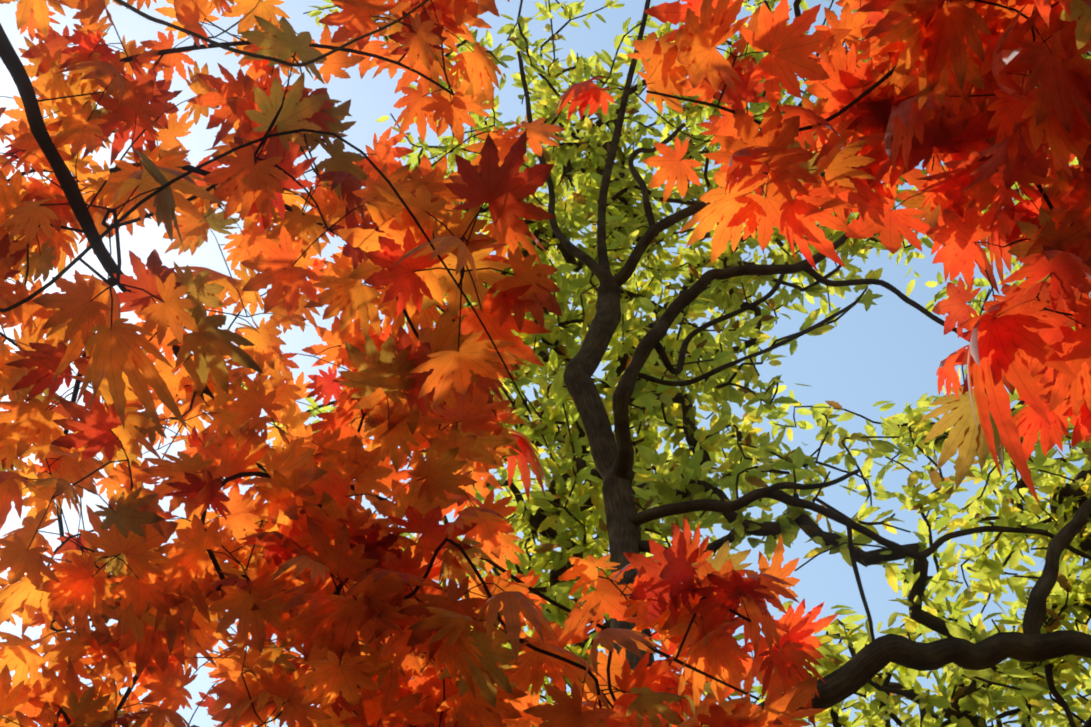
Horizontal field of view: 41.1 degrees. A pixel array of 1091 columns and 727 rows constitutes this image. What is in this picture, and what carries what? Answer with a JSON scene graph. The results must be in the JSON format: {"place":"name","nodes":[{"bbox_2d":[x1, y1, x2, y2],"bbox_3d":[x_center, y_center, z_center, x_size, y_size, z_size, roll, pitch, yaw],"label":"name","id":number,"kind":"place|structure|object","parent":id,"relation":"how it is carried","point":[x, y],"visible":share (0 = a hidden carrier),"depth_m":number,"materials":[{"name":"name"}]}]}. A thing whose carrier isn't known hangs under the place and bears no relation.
{"place":"outdoors","nodes":[
{"label":"outdoors","id":0,"kind":"place"},
{"bbox_2d":[0,0,1090,726],"label":"sky","id":1,"kind":"structure","parent":0,"point":[890,351],"materials":[{"name":"blue"}]},
{"bbox_3d":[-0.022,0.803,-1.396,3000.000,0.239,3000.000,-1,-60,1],"label":"ground","id":2,"kind":"structure","parent":0,"visible":0},
{"bbox_2d":[0,0,1090,726],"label":"branches","id":3,"kind":"object","parent":2,"relation":"on","point":[612,456],"visible":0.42,"depth_m":4.90,"materials":[{"name":"brown plant"}]},
{"bbox_2d":[0,0,1090,726],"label":"maple leaves","id":4,"kind":"object","parent":3,"relation":"attached to","point":[174,604],"visible":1,"depth_m":1.39,"materials":[{"name":"orange plant"}]},
{"bbox_2d":[241,0,1090,726],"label":"leaves","id":5,"kind":"object","parent":3,"relation":"on","point":[581,212],"visible":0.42,"depth_m":6.74,"materials":[{"name":"green plant"}]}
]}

